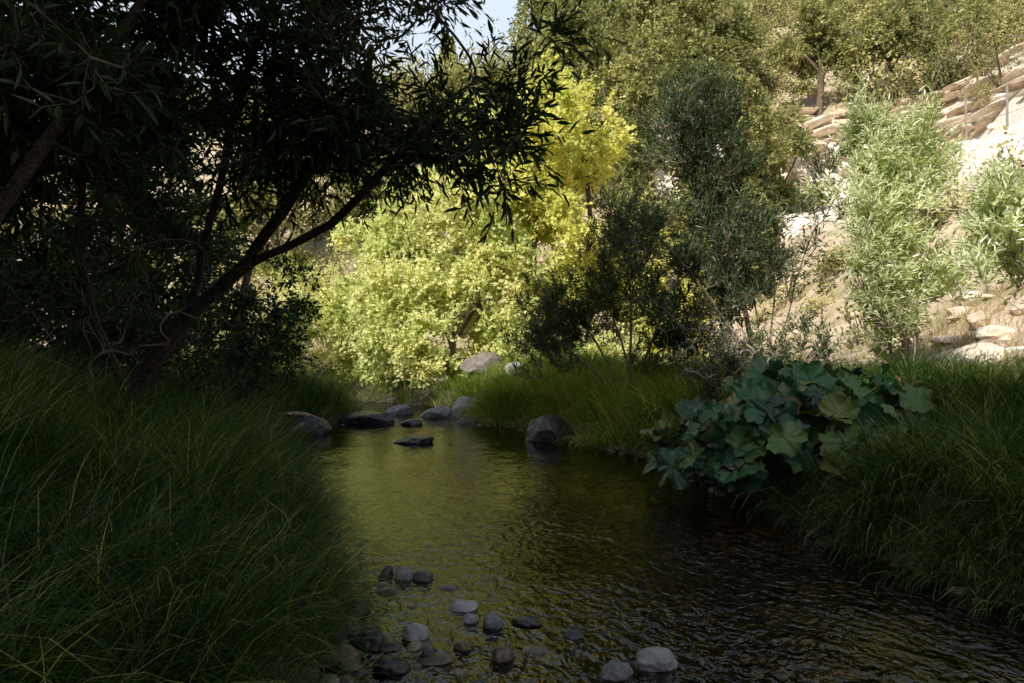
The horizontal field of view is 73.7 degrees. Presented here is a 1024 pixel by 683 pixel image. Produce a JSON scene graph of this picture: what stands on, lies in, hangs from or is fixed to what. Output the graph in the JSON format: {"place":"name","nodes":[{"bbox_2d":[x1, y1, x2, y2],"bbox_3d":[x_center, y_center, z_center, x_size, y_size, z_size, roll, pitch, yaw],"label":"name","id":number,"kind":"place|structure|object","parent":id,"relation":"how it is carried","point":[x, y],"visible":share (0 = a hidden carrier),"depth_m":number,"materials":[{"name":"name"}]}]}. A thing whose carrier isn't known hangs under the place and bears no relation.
{"place":"outdoors","nodes":[
{"label":"outdoors","id":0,"kind":"place"},
{"bbox_2d":[5,0,610,98],"label":"sky","id":1,"kind":"structure","parent":0,"point":[501,9],"materials":[{"name":"white"}]},
{"bbox_2d":[0,0,1023,682],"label":"ground","id":2,"kind":"structure","parent":0,"point":[986,140],"depth_m":20.06,"materials":[{"name":"soil"}]},
{"bbox_2d":[0,1,93,338],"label":"alder tree","id":3,"kind":"object","parent":2,"relation":"on","point":[11,258],"visible":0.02,"depth_m":8.46,"materials":[{"name":"green plant"}]},
{"bbox_2d":[0,173,290,413],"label":"willow shrub","id":4,"kind":"object","parent":2,"relation":"on","point":[136,331],"visible":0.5,"depth_m":6.86,"materials":[{"name":"green plant"}]},
{"bbox_2d":[0,0,307,386],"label":"alder tree","id":5,"kind":"object","parent":2,"relation":"on","point":[41,254],"visible":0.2,"depth_m":9.88,"materials":[{"name":"green plant"}]},
{"bbox_2d":[0,208,315,415],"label":"dead twigs","id":6,"kind":"object","parent":2,"relation":"on","point":[136,347],"visible":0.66,"depth_m":5.00,"materials":[{"name":"brown wood"}]},
{"bbox_2d":[42,136,328,394],"bbox_3d":[-6.373,-1.809,12.855,5.569,5.863,3.464,0,-1,20],"label":"alder tree","id":7,"kind":"object","parent":2,"relation":"on","point":[245,302],"visible":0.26,"depth_m":12.61,"materials":[{"name":"green plant"}]},
{"bbox_2d":[0,0,436,264],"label":"willow tree","id":8,"kind":"object","parent":2,"relation":"on","point":[169,27],"visible":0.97,"depth_m":3.64,"materials":[{"name":"green plant"}]},
{"bbox_2d":[0,316,449,682],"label":"bank grass","id":9,"kind":"structure","parent":2,"relation":"on","point":[226,483],"depth_m":2.75,"materials":[{"name":"green plant"}]},
{"bbox_2d":[100,359,371,497],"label":"bank grass","id":10,"kind":"structure","parent":2,"relation":"on","point":[293,397],"depth_m":10.25,"materials":[{"name":"green plant"}]},
{"bbox_2d":[198,138,334,286],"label":"oak tree","id":11,"kind":"object","parent":2,"relation":"on","point":[276,237],"visible":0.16,"depth_m":32.48,"materials":[{"name":"green plant"}]},
{"bbox_2d":[275,411,323,421],"bbox_3d":[-3.548,1.221,11.169,1.249,0.159,0.252,-1,-1,33],"label":"driftwood branch","id":12,"kind":"object","parent":2,"relation":"on","point":[307,414],"visible":0.81,"depth_m":11.08,"materials":[{"name":"brown wood"}]},
{"bbox_2d":[281,416,332,434],"bbox_3d":[-3.496,1.515,11.541,0.908,0.537,0.634,0,-1,-14],"label":"river rock","id":13,"kind":"object","parent":2,"relation":"on","point":[322,426],"visible":0.32,"depth_m":11.35,"materials":[{"name":"stone"}]},
{"bbox_2d":[0,0,623,409],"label":"willow tree","id":14,"kind":"object","parent":2,"relation":"on","point":[318,124],"visible":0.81,"depth_m":4.52,"materials":[{"name":"green plant"}]},
{"bbox_2d":[325,645,360,666],"bbox_3d":[-0.747,1.399,2.996,0.153,0.127,0.125,0,-1,16],"label":"river rock","id":15,"kind":"object","parent":2,"relation":"on","point":[345,650],"visible":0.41,"depth_m":2.96,"materials":[{"name":"grey stone"}]},
{"bbox_2d":[328,615,361,642],"bbox_3d":[-0.796,1.402,3.278,0.154,0.142,0.192,0,-1,0],"label":"river rock","id":16,"kind":"object","parent":2,"relation":"on","point":[354,628],"visible":0.28,"depth_m":3.24,"materials":[{"name":"stone"}]},
{"bbox_2d":[337,595,370,616],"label":"river rock","id":17,"kind":"object","parent":2,"relation":"on","point":[362,605],"visible":0.16,"depth_m":3.53,"materials":[{"name":"stone"}]},
{"bbox_2d":[309,82,415,237],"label":"oak tree","id":18,"kind":"object","parent":2,"relation":"on","point":[356,208],"visible":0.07,"depth_m":35.60,"materials":[{"name":"green plant"}]},
{"bbox_2d":[339,410,394,423],"bbox_3d":[-2.769,1.590,13.321,0.902,0.460,1.041,-1,-1,44],"label":"river rock","id":19,"kind":"object","parent":2,"relation":"on","point":[368,417],"visible":0.59,"depth_m":13.01,"materials":[{"name":"stone"}]},
{"bbox_2d":[263,168,474,374],"bbox_3d":[-4.757,-2.253,22.597,7.300,7.438,3.639,0,-1,0],"label":"cottonwood tree","id":20,"kind":"object","parent":2,"relation":"on","point":[335,314],"visible":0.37,"depth_m":22.22,"materials":[{"name":"green plant"}]},
{"bbox_2d":[354,630,385,648],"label":"river rock","id":21,"kind":"object","parent":2,"relation":"on","point":[376,639],"visible":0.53,"depth_m":3.15,"materials":[{"name":"stone"}]},
{"bbox_2d":[349,388,394,412],"bbox_3d":[-2.828,1.192,13.369,1.038,0.561,0.250,0,-1,11],"label":"driftwood branch","id":22,"kind":"object","parent":2,"relation":"on","point":[373,401],"visible":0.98,"depth_m":13.44,"materials":[{"name":"brown wood"}]},
{"bbox_2d":[385,404,413,414],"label":"river rock","id":23,"kind":"object","parent":2,"relation":"on","point":[400,409],"visible":0.59,"depth_m":15.11,"materials":[{"name":"stone"}]},
{"bbox_2d":[165,345,638,415],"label":"bank grass","id":24,"kind":"structure","parent":2,"relation":"on","point":[440,384],"depth_m":17.80,"materials":[{"name":"green plant"}]},
{"bbox_2d":[120,228,715,387],"bbox_3d":[-5.576,-2.254,26.613,23.480,7.672,17.011,0,-1,0],"label":"streamside brush","id":25,"kind":"object","parent":2,"relation":"on","point":[320,354],"visible":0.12,"depth_m":22.59,"materials":[{"name":"green plant"}]},
{"bbox_2d":[326,86,533,349],"bbox_3d":[-2.943,-4.216,25.747,8.100,10.029,3.641,0,-1,20],"label":"cottonwood tree","id":26,"kind":"object","parent":2,"relation":"on","point":[341,235],"visible":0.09,"depth_m":25.61,"materials":[{"name":"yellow plant"}]},
{"bbox_2d":[420,405,451,416],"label":"river rock","id":27,"kind":"object","parent":2,"relation":"on","point":[442,411],"visible":0.61,"depth_m":14.42,"materials":[{"name":"stone"}]},
{"bbox_2d":[433,373,448,385],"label":"bank boulder","id":28,"kind":"object","parent":2,"relation":"on","point":[441,378],"visible":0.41,"depth_m":18.36,"materials":[{"name":"stone"}]},
{"bbox_2d":[339,160,553,389],"bbox_3d":[-1.907,-1.917,19.499,6.173,7.042,3.855,0,-1,0],"label":"cottonwood tree","id":29,"kind":"object","parent":2,"relation":"on","point":[454,277],"visible":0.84,"depth_m":18.89,"materials":[{"name":"green plant"}]},
{"bbox_2d":[417,47,508,167],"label":"oak tree","id":30,"kind":"object","parent":2,"relation":"on","point":[459,77],"visible":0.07,"depth_m":36.13,"materials":[{"name":"green plant"}]},
{"bbox_2d":[451,396,478,415],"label":"river rock","id":31,"kind":"object","parent":2,"relation":"on","point":[456,406],"visible":0.28,"depth_m":14.82,"materials":[{"name":"stone"}]},
{"bbox_2d":[457,416,483,423],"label":"river rock","id":32,"kind":"object","parent":2,"relation":"on","point":[464,420],"visible":0.47,"depth_m":13.16,"materials":[{"name":"stone"}]},
{"bbox_2d":[460,352,504,376],"bbox_3d":[-0.796,0.690,18.368,1.338,0.838,0.944,1,-1,-32],"label":"bank boulder","id":33,"kind":"object","parent":2,"relation":"on","point":[474,363],"visible":0.59,"depth_m":18.04,"materials":[{"name":"stone"}]},
{"bbox_2d":[440,0,559,69],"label":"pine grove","id":34,"kind":"object","parent":2,"relation":"on","point":[536,8],"visible":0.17,"depth_m":62.46,"materials":[{"name":"green plant"}]},
{"bbox_2d":[0,0,1023,262],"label":"hillside chaparral","id":35,"kind":"object","parent":2,"relation":"on","point":[850,10],"visible":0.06,"depth_m":44.02,"materials":[{"name":"green plant"}]},
{"bbox_2d":[505,361,521,372],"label":"bank boulder","id":36,"kind":"object","parent":2,"relation":"on","point":[507,367],"visible":0.16,"depth_m":16.65,"materials":[{"name":"stone"}]},
{"bbox_2d":[42,0,1023,360],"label":"hillside chaparral","id":37,"kind":"object","parent":2,"relation":"on","point":[830,262],"visible":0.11,"depth_m":23.45,"materials":[{"name":"green plant"}]},
{"bbox_2d":[460,43,616,355],"bbox_3d":[0.829,-3.949,20.989,5.217,10.343,3.745,0,-1,0],"label":"cottonwood tree","id":38,"kind":"object","parent":2,"relation":"on","point":[551,222],"visible":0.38,"depth_m":20.48,"materials":[{"name":"yellow plant"}]},
{"bbox_2d":[525,414,575,441],"bbox_3d":[0.648,1.501,10.658,0.946,0.744,0.654,0,-1,0],"label":"river rock","id":39,"kind":"object","parent":2,"relation":"on","point":[545,428],"visible":0.52,"depth_m":10.44,"materials":[{"name":"stone"}]},
{"bbox_2d":[500,0,620,190],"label":"oak tree","id":40,"kind":"object","parent":2,"relation":"on","point":[581,63],"visible":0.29,"depth_m":35.14,"materials":[{"name":"green plant"}]},
{"bbox_2d":[540,0,623,79],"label":"oak tree","id":41,"kind":"object","parent":2,"relation":"on","point":[606,5],"visible":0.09,"depth_m":47.70,"materials":[{"name":"green plant"}]},
{"bbox_2d":[173,0,1023,118],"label":"oak grove","id":42,"kind":"object","parent":2,"relation":"on","point":[950,17],"visible":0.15,"depth_m":47.54,"materials":[{"name":"green plant"}]},
{"bbox_2d":[492,208,737,390],"bbox_3d":[1.712,-0.666,11.846,4.119,3.745,2.440,0,-1,0],"label":"willow shrub","id":43,"kind":"object","parent":2,"relation":"on","point":[570,332],"visible":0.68,"depth_m":11.62,"materials":[{"name":"green plant"}]},
{"bbox_2d":[516,60,719,354],"bbox_3d":[3.297,-4.508,23.022,7.824,10.956,3.916,0,-1,14],"label":"cottonwood tree","id":44,"kind":"object","parent":2,"relation":"on","point":[599,163],"visible":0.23,"depth_m":22.63,"materials":[{"name":"yellow plant"}]},
{"bbox_2d":[434,336,830,460],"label":"bank grass","id":45,"kind":"structure","parent":2,"relation":"on","point":[593,395],"depth_m":11.52,"materials":[{"name":"green plant"}]},
{"bbox_2d":[572,0,717,256],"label":"oak tree","id":46,"kind":"object","parent":2,"relation":"on","point":[632,67],"visible":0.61,"depth_m":30.53,"materials":[{"name":"green plant"}]},
{"bbox_2d":[601,0,703,70],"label":"oak tree","id":47,"kind":"object","parent":2,"relation":"on","point":[643,13],"visible":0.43,"depth_m":43.71,"materials":[{"name":"green plant"}]},
{"bbox_2d":[295,413,1023,682],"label":"streambed pebbles","id":48,"kind":"object","parent":2,"relation":"on","point":[440,656],"visible":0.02,"depth_m":3.36,"materials":[{"name":"grey stone"}]},
{"bbox_2d":[394,566,412,580],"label":"river rock","id":49,"kind":"object","parent":48,"relation":"on","point":[406,572],"visible":0.67,"depth_m":4.07,"materials":[{"name":"stone"}]},
{"bbox_2d":[483,612,502,628],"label":"river rock","id":50,"kind":"object","parent":48,"relation":"on","point":[492,620],"visible":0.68,"depth_m":3.35,"materials":[{"name":"stone"}]},
{"bbox_2d":[669,0,761,81],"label":"oak tree","id":51,"kind":"object","parent":2,"relation":"on","point":[736,40],"visible":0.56,"depth_m":44.28,"materials":[{"name":"green plant"}]},
{"bbox_2d":[582,40,850,366],"bbox_3d":[2.982,-1.585,9.964,4.012,5.448,2.589,0,-1,0],"label":"willow tree","id":52,"kind":"object","parent":2,"relation":"on","point":[698,146],"visible":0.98,"depth_m":9.68,"materials":[{"name":"green plant"}]},
{"bbox_2d":[660,170,793,286],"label":"oak tree","id":53,"kind":"object","parent":2,"relation":"on","point":[681,225],"visible":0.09,"depth_m":26.59,"materials":[{"name":"green plant"}]},
{"bbox_2d":[661,63,801,200],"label":"oak tree","id":54,"kind":"object","parent":2,"relation":"on","point":[770,122],"visible":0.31,"depth_m":32.11,"materials":[{"name":"green plant"}]},
{"bbox_2d":[670,302,859,401],"bbox_3d":[3.275,0.300,8.938,2.320,1.647,1.383,0,-1,10],"label":"willow shrub","id":55,"kind":"object","parent":2,"relation":"on","point":[733,365],"visible":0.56,"depth_m":8.76,"materials":[{"name":"green plant"}]},
{"bbox_2d":[724,89,827,214],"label":"oak tree","id":56,"kind":"object","parent":2,"relation":"on","point":[801,144],"visible":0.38,"depth_m":36.06,"materials":[{"name":"green plant"}]},
{"bbox_2d":[659,306,915,388],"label":"dead twigs","id":57,"kind":"object","parent":2,"relation":"on","point":[753,353],"visible":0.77,"depth_m":8.61,"materials":[{"name":"brown wood"}]},
{"bbox_2d":[640,352,960,492],"bbox_3d":[2.886,0.721,6.470,3.258,1.247,2.233,0,-1,0],"label":"umbrella plant","id":58,"kind":"object","parent":2,"relation":"on","point":[747,420],"visible":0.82,"depth_m":6.01,"materials":[{"name":"green plant"}]},
{"bbox_2d":[604,79,1023,212],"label":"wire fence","id":59,"kind":"object","parent":2,"relation":"on","point":[1007,106],"visible":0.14,"depth_m":23.19,"materials":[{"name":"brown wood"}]},
{"bbox_2d":[643,336,1023,627],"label":"bank grass","id":60,"kind":"structure","parent":2,"relation":"on","point":[953,456],"depth_m":4.74,"materials":[{"name":"green plant"}]},
{"bbox_2d":[843,0,942,99],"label":"oak tree","id":61,"kind":"object","parent":2,"relation":"on","point":[906,35],"visible":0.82,"depth_m":42.37,"materials":[{"name":"green plant"}]},
{"bbox_2d":[771,37,1023,375],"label":"rock outcrop","id":62,"kind":"object","parent":2,"relation":"on","point":[996,333],"visible":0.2,"depth_m":30.86,"materials":[{"name":"beige stone"}]},
{"bbox_2d":[758,0,866,115],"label":"oak tree","id":63,"kind":"object","parent":62,"relation":"on","point":[825,38],"visible":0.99,"depth_m":41.91,"materials":[{"name":"green plant"}]},
{"bbox_2d":[797,59,1003,370],"bbox_3d":[5.133,-1.429,9.016,2.438,4.712,2.030,0,-1,0],"label":"willow tree","id":64,"kind":"object","parent":2,"relation":"on","point":[898,173],"visible":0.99,"depth_m":8.71,"materials":[{"name":"green plant"}]},
{"bbox_2d":[935,147,1023,311],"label":"willow shrub","id":65,"kind":"object","parent":2,"relation":"on","point":[1004,242],"visible":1,"depth_m":7.07,"materials":[{"name":"green plant"}]},
{"bbox_2d":[290,400,1023,682],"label":"creek water","id":66,"kind":"structure","parent":0,"point":[617,556],"depth_m":4.08,"materials":[{"name":"liquid"}]},
{"bbox_2d":[379,565,393,579],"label":"river rock","id":67,"kind":"object","parent":66,"relation":"in","point":[385,573],"visible":0.54,"depth_m":4.10,"materials":[{"name":"stone"}]},
{"bbox_2d":[372,654,409,675],"bbox_3d":[-0.517,1.396,2.930,0.158,0.100,0.149,0,-1,0],"label":"river rock","id":68,"kind":"object","parent":66,"relation":"in","point":[388,666],"visible":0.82,"depth_m":2.88,"materials":[{"name":"stone"}]},
{"bbox_2d":[401,419,421,424],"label":"river rock","id":69,"kind":"object","parent":66,"relation":"in","point":[412,422],"visible":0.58,"depth_m":12.87,"materials":[{"name":"stone"}]},
{"bbox_2d":[394,434,433,443],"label":"river rock","id":70,"kind":"object","parent":66,"relation":"in","point":[418,439],"visible":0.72,"depth_m":10.24,"materials":[{"name":"stone"}]},
{"bbox_2d":[401,623,429,641],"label":"river rock","id":71,"kind":"object","parent":66,"relation":"in","point":[411,633],"visible":0.75,"depth_m":3.22,"materials":[{"name":"stone"}]},
{"bbox_2d":[412,568,432,581],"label":"river rock","id":72,"kind":"object","parent":66,"relation":"in","point":[421,575],"visible":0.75,"depth_m":4.05,"materials":[{"name":"stone"}]},
{"bbox_2d":[419,647,437,657],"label":"river rock","id":73,"kind":"object","parent":66,"relation":"in","point":[429,652],"visible":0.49,"depth_m":3.01,"materials":[{"name":"stone"}]},
{"bbox_2d":[449,599,478,611],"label":"river rock","id":74,"kind":"object","parent":66,"relation":"in","point":[459,605],"visible":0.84,"depth_m":3.60,"materials":[{"name":"stone"}]},
{"bbox_2d":[454,641,473,650],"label":"river rock","id":75,"kind":"object","parent":66,"relation":"in","point":[463,646],"visible":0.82,"depth_m":3.11,"materials":[{"name":"grey stone"}]},
{"bbox_2d":[462,613,478,623],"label":"river rock","id":76,"kind":"object","parent":66,"relation":"in","point":[468,618],"visible":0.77,"depth_m":3.42,"materials":[{"name":"stone"}]},
{"bbox_2d":[492,642,514,662],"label":"river rock","id":77,"kind":"object","parent":66,"relation":"in","point":[503,652],"visible":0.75,"depth_m":3.00,"materials":[{"name":"grey stone"}]},
{"bbox_2d":[512,615,541,626],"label":"river rock","id":78,"kind":"object","parent":66,"relation":"in","point":[528,621],"visible":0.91,"depth_m":3.40,"materials":[{"name":"stone"}]},
{"bbox_2d":[564,628,583,639],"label":"river rock","id":79,"kind":"object","parent":66,"relation":"in","point":[574,634],"visible":0.94,"depth_m":3.25,"materials":[{"name":"stone"}]},
{"bbox_2d":[600,660,632,680],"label":"river rock","id":80,"kind":"object","parent":66,"relation":"in","point":[613,670],"visible":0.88,"depth_m":2.84,"materials":[{"name":"stone"}]},
{"bbox_2d":[635,646,677,671],"bbox_3d":[0.627,1.395,2.959,0.184,0.138,0.134,0,-1,0],"label":"river rock","id":81,"kind":"object","parent":66,"relation":"in","point":[655,659],"visible":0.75,"depth_m":2.91,"materials":[{"name":"stone"}]},
{"bbox_2d":[787,273,1023,390],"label":"dry grass","id":82,"kind":"structure","parent":0,"point":[955,333],"depth_m":11.80,"materials":[{"name":"beige plant"}]}
]}

